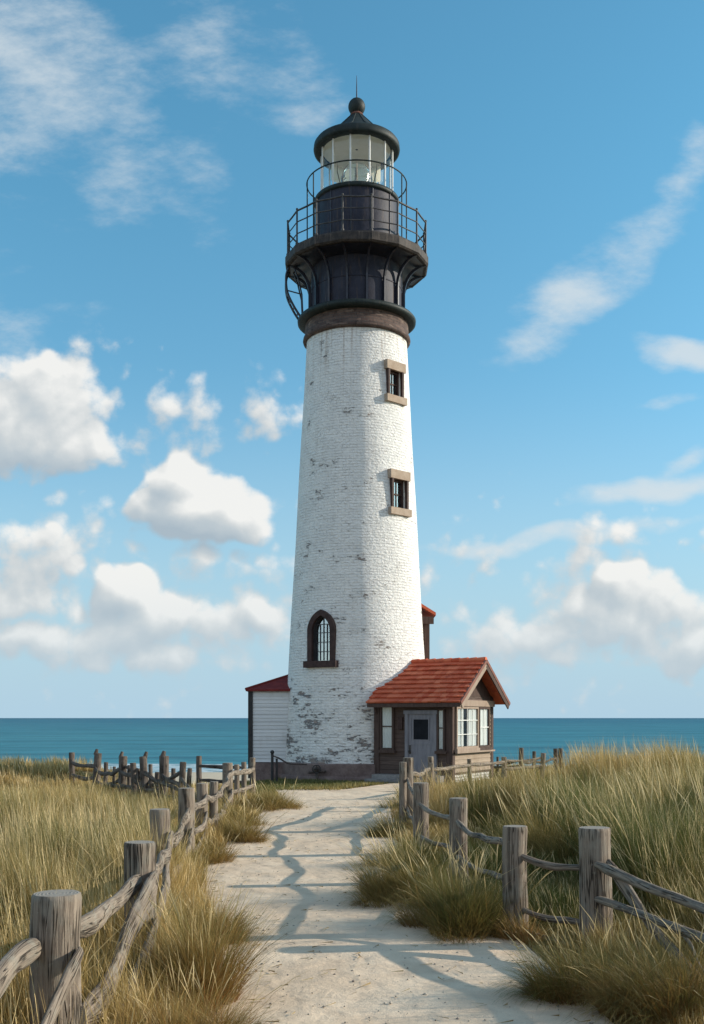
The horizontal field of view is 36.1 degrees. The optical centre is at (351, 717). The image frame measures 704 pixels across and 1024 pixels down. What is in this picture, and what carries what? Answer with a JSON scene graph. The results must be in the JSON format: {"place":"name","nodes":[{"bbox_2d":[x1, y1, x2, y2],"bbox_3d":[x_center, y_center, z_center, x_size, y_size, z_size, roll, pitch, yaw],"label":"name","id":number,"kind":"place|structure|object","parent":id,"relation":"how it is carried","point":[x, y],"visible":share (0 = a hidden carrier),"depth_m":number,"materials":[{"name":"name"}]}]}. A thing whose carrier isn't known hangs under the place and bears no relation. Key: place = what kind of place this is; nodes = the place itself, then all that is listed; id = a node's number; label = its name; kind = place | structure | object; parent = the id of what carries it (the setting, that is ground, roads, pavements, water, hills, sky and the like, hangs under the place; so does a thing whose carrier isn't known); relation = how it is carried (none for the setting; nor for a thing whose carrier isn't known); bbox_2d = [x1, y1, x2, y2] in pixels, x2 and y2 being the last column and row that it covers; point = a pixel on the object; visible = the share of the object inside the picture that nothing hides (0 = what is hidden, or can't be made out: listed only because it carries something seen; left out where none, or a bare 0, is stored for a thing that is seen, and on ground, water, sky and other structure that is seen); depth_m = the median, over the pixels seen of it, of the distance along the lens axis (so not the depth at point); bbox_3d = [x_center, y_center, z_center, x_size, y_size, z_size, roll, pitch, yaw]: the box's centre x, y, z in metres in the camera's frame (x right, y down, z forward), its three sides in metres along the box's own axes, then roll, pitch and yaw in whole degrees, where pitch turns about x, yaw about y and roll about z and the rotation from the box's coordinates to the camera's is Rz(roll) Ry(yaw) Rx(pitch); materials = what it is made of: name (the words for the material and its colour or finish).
{"place":"outdoors","nodes":[
{"label":"outdoors","id":0,"kind":"place"},
{"bbox_2d":[239,777,448,797],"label":"lawn grass","id":1,"kind":"structure","parent":0,"point":[313,784],"depth_m":36.23,"materials":[{"name":"green plant"}]},
{"bbox_2d":[0,734,703,1023],"bbox_3d":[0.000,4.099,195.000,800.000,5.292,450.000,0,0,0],"label":"ground","id":2,"kind":"structure","parent":0,"point":[213,775],"depth_m":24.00,"materials":[{"name":"green plant"}]},
{"bbox_2d":[0,758,255,1023],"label":"fence","id":3,"kind":"object","parent":2,"relation":"on","point":[60,926],"visible":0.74,"depth_m":7.33,"materials":[{"name":"grey wood"}]},
{"bbox_2d":[69,749,240,803],"bbox_3d":[-4.574,1.730,28.820,3.394,1.709,18.143,0,0,-22],"label":"fence","id":4,"kind":"object","parent":2,"relation":"on","point":[131,772],"visible":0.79,"depth_m":30.15,"materials":[{"name":"grey wood"}]},
{"bbox_2d":[88,945,295,1023],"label":"grass tussock","id":5,"kind":"object","parent":2,"relation":"on","point":[207,1019],"depth_m":7.37,"materials":[{"name":"plant"}]},
{"bbox_2d":[173,866,210,901],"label":"grass tussock","id":6,"kind":"object","parent":2,"relation":"on","point":[193,884],"depth_m":13.27,"materials":[{"name":"yellow plant"}]},
{"bbox_2d":[81,866,306,1020],"bbox_3d":[-1.312,1.889,8.679,2.135,1.444,2.220,0,0,0],"label":"grass tussock","id":7,"kind":"object","parent":2,"relation":"on","point":[187,952],"depth_m":8.56,"materials":[{"name":"plant"}]},
{"bbox_2d":[157,883,275,945],"bbox_3d":[-1.524,2.065,11.059,1.564,0.864,1.495,0,0,0],"label":"grass tussock","id":8,"kind":"object","parent":2,"relation":"on","point":[225,921],"depth_m":11.03,"materials":[{"name":"yellow plant"}]},
{"bbox_2d":[195,832,252,865],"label":"grass tussock","id":9,"kind":"object","parent":2,"relation":"on","point":[219,856],"depth_m":17.15,"materials":[{"name":"yellow plant"}]},
{"bbox_2d":[218,788,273,825],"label":"grass tussock","id":10,"kind":"object","parent":2,"relation":"on","point":[236,810],"depth_m":23.07,"materials":[{"name":"plant"}]},
{"bbox_2d":[208,798,290,843],"bbox_3d":[-2.277,1.976,20.257,2.561,1.138,2.195,0,0,28],"label":"grass tussock","id":11,"kind":"object","parent":2,"relation":"on","point":[242,832],"depth_m":20.00,"materials":[{"name":"green plant"}]},
{"bbox_2d":[245,674,289,780],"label":"shed","id":12,"kind":"structure","parent":2,"relation":"on","point":[268,701],"depth_m":41.18,"materials":[{"name":"paint"}]},
{"bbox_2d":[233,779,307,811],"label":"grass tussock","id":13,"kind":"object","parent":2,"relation":"on","point":[276,802],"depth_m":27.03,"materials":[{"name":"green plant"}]},
{"bbox_2d":[270,750,306,781],"bbox_3d":[-2.243,1.772,38.980,1.577,1.255,0.249,0,0,-36],"label":"handrail","id":14,"kind":"object","parent":2,"relation":"on","point":[272,763],"visible":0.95,"depth_m":38.57,"materials":[{"name":"metal"}]},
{"bbox_2d":[280,76,427,780],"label":"lighthouse","id":15,"kind":"object","parent":2,"relation":"on","point":[356,264],"visible":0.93,"depth_m":40.10,"materials":[{"name":"brick"}]},
{"bbox_2d":[308,765,325,779],"bbox_3d":[-1.255,2.030,39.140,0.527,0.700,0.519,0,0,-44],"label":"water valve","id":16,"kind":"object","parent":15,"relation":"attached to","point":[317,770],"visible":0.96,"depth_m":39.04,"materials":[{"name":"metal"}]},
{"bbox_2d":[307,609,335,660],"bbox_3d":[-1.065,-3.045,39.838,1.160,1.889,0.380,0,0,30],"label":"arched window","id":17,"kind":"structure","parent":15,"relation":"in","point":[321,629],"depth_m":39.91,"materials":[{"name":"paint"}]},
{"bbox_2d":[390,371,398,395],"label":"window","id":18,"kind":"structure","parent":15,"relation":"in","point":[392,374],"depth_m":40.78,"materials":[{"name":"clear glass"}]},
{"bbox_2d":[394,480,402,507],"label":"window","id":19,"kind":"structure","parent":15,"relation":"in","point":[398,485],"depth_m":40.61,"materials":[{"name":"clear glass"}]},
{"bbox_2d":[421,604,435,658],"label":"stair annex","id":20,"kind":"object","parent":15,"relation":"attached to","point":[428,615],"visible":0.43,"depth_m":43.14,"materials":[{"name":"red tile"}]},
{"bbox_2d":[369,781,398,807],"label":"grass tussock","id":21,"kind":"object","parent":2,"relation":"on","point":[384,805],"depth_m":27.42,"materials":[{"name":"plant"}]},
{"bbox_2d":[345,816,448,870],"bbox_3d":[0.742,2.029,16.484,2.004,1.127,1.978,0,0,0],"label":"grass tussock","id":22,"kind":"object","parent":2,"relation":"on","point":[409,847],"depth_m":16.46,"materials":[{"name":"plant"}]},
{"bbox_2d":[318,823,486,912],"bbox_3d":[0.650,1.981,13.494,2.371,1.448,2.830,0,0,0],"label":"grass tussock","id":23,"kind":"object","parent":2,"relation":"on","point":[377,885],"depth_m":13.31,"materials":[{"name":"green plant"}]},
{"bbox_2d":[357,803,448,837],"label":"grass tussock","id":24,"kind":"object","parent":2,"relation":"on","point":[382,831],"depth_m":20.73,"materials":[{"name":"green plant"}]},
{"bbox_2d":[364,657,509,783],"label":"cottage","id":25,"kind":"structure","parent":2,"relation":"on","point":[440,710],"depth_m":38.59,"materials":[{"name":"brown wood"}]},
{"bbox_2d":[378,707,395,752],"bbox_3d":[1.254,0.385,38.775,0.680,1.730,0.150,0,0,30],"label":"window","id":26,"kind":"structure","parent":25,"relation":"in","point":[387,714],"depth_m":38.80,"materials":[{"name":"glass"}]},
{"bbox_2d":[408,714,432,772],"bbox_3d":[2.424,0.921,38.106,0.996,2.118,0.142,0,0,30],"label":"door","id":27,"kind":"structure","parent":25,"relation":"in","point":[420,726],"depth_m":38.14,"materials":[{"name":"paint"}]},
{"bbox_2d":[434,709,446,753],"bbox_3d":[3.099,0.465,37.710,0.420,1.570,0.150,0,0,30],"label":"window","id":28,"kind":"structure","parent":25,"relation":"in","point":[441,713],"depth_m":37.72,"materials":[{"name":"glass"}]},
{"bbox_2d":[454,707,479,751],"bbox_3d":[4.122,0.390,38.523,0.150,1.580,2.040,0,0,30],"label":"window","id":29,"kind":"structure","parent":25,"relation":"in","point":[466,718],"depth_m":38.54,"materials":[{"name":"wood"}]},
{"bbox_2d":[479,707,491,749],"bbox_3d":[4.877,0.390,39.831,0.150,1.580,1.100,0,0,30],"label":"window","id":30,"kind":"structure","parent":25,"relation":"in","point":[484,712],"depth_m":39.90,"materials":[{"name":"glass"}]},
{"bbox_2d":[357,834,555,948],"bbox_3d":[1.191,1.886,11.681,2.278,1.399,2.439,0,0,0],"label":"grass tussock","id":31,"kind":"object","parent":2,"relation":"on","point":[457,913],"depth_m":11.46,"materials":[{"name":"green plant"}]},
{"bbox_2d":[428,753,545,781],"bbox_3d":[4.190,1.819,34.421,0.903,1.483,9.294,0,0,30],"label":"fence","id":32,"kind":"object","parent":2,"relation":"on","point":[447,768],"visible":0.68,"depth_m":36.17,"materials":[{"name":"brown wood"}]},
{"bbox_2d":[479,905,555,945],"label":"grass tussock","id":33,"kind":"object","parent":2,"relation":"on","point":[523,934],"depth_m":11.08,"materials":[{"name":"plant"}]},
{"bbox_2d":[471,788,582,863],"bbox_3d":[2.838,1.764,16.894,1.928,1.342,2.998,0,0,-36],"label":"grass tussock","id":34,"kind":"object","parent":2,"relation":"on","point":[536,838],"depth_m":16.84,"materials":[{"name":"green plant"}]},
{"bbox_2d":[493,748,562,774],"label":"fence","id":35,"kind":"object","parent":2,"relation":"on","point":[521,751],"visible":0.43,"depth_m":41.95,"materials":[{"name":"brown wood"}]},
{"bbox_2d":[399,757,703,983],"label":"fence","id":36,"kind":"object","parent":2,"relation":"on","point":[597,868],"visible":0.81,"depth_m":11.06,"materials":[{"name":"grey wood"}]},
{"bbox_2d":[486,775,622,832],"bbox_3d":[3.949,1.684,19.342,3.534,1.454,2.540,0,0,0],"label":"grass tussock","id":37,"kind":"object","parent":2,"relation":"on","point":[531,803],"depth_m":19.08,"materials":[{"name":"green plant"}]},
{"bbox_2d":[483,909,702,1023],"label":"grass tussock","id":38,"kind":"object","parent":2,"relation":"on","point":[548,984],"depth_m":8.60,"materials":[{"name":"green plant"}]},
{"bbox_2d":[558,896,703,1023],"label":"grass tussock","id":39,"kind":"object","parent":2,"relation":"on","point":[694,980],"depth_m":8.14,"materials":[{"name":"green plant"}]},
{"bbox_2d":[567,763,703,901],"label":"grass tussock","id":40,"kind":"object","parent":2,"relation":"on","point":[681,824],"depth_m":13.38,"materials":[{"name":"plant"}]},
{"bbox_2d":[595,741,703,833],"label":"grass tussock","id":41,"kind":"object","parent":2,"relation":"on","point":[679,788],"depth_m":16.32,"materials":[{"name":"green plant"}]},
{"bbox_2d":[0,718,703,772],"bbox_3d":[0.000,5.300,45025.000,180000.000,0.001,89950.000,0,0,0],"label":"sea","id":42,"kind":"structure","parent":0,"point":[215,741],"depth_m":293.55,"materials":[{"name":"liquid"}]},
{"bbox_2d":[0,0,703,717],"label":"sky","id":43,"kind":"structure","parent":0,"point":[157,157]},
{"bbox_2d":[334,783,398,791],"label":"path","id":44,"kind":"structure","parent":0,"point":[388,787],"depth_m":34.76,"materials":[{"name":"beige sand"}]},
{"bbox_2d":[198,789,611,1023],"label":"path","id":45,"kind":"structure","parent":0,"point":[353,937],"depth_m":10.61,"materials":[{"name":"beige sand"}]},
{"bbox_2d":[209,798,593,1023],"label":"straw","id":46,"kind":"object","parent":45,"relation":"on","point":[358,952],"visible":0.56,"depth_m":10.46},
{"bbox_2d":[212,798,593,1023],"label":"pebbles","id":47,"kind":"object","parent":45,"relation":"on","point":[390,1002],"visible":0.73,"depth_m":10.07,"materials":[{"name":"grey stone"}]}
]}

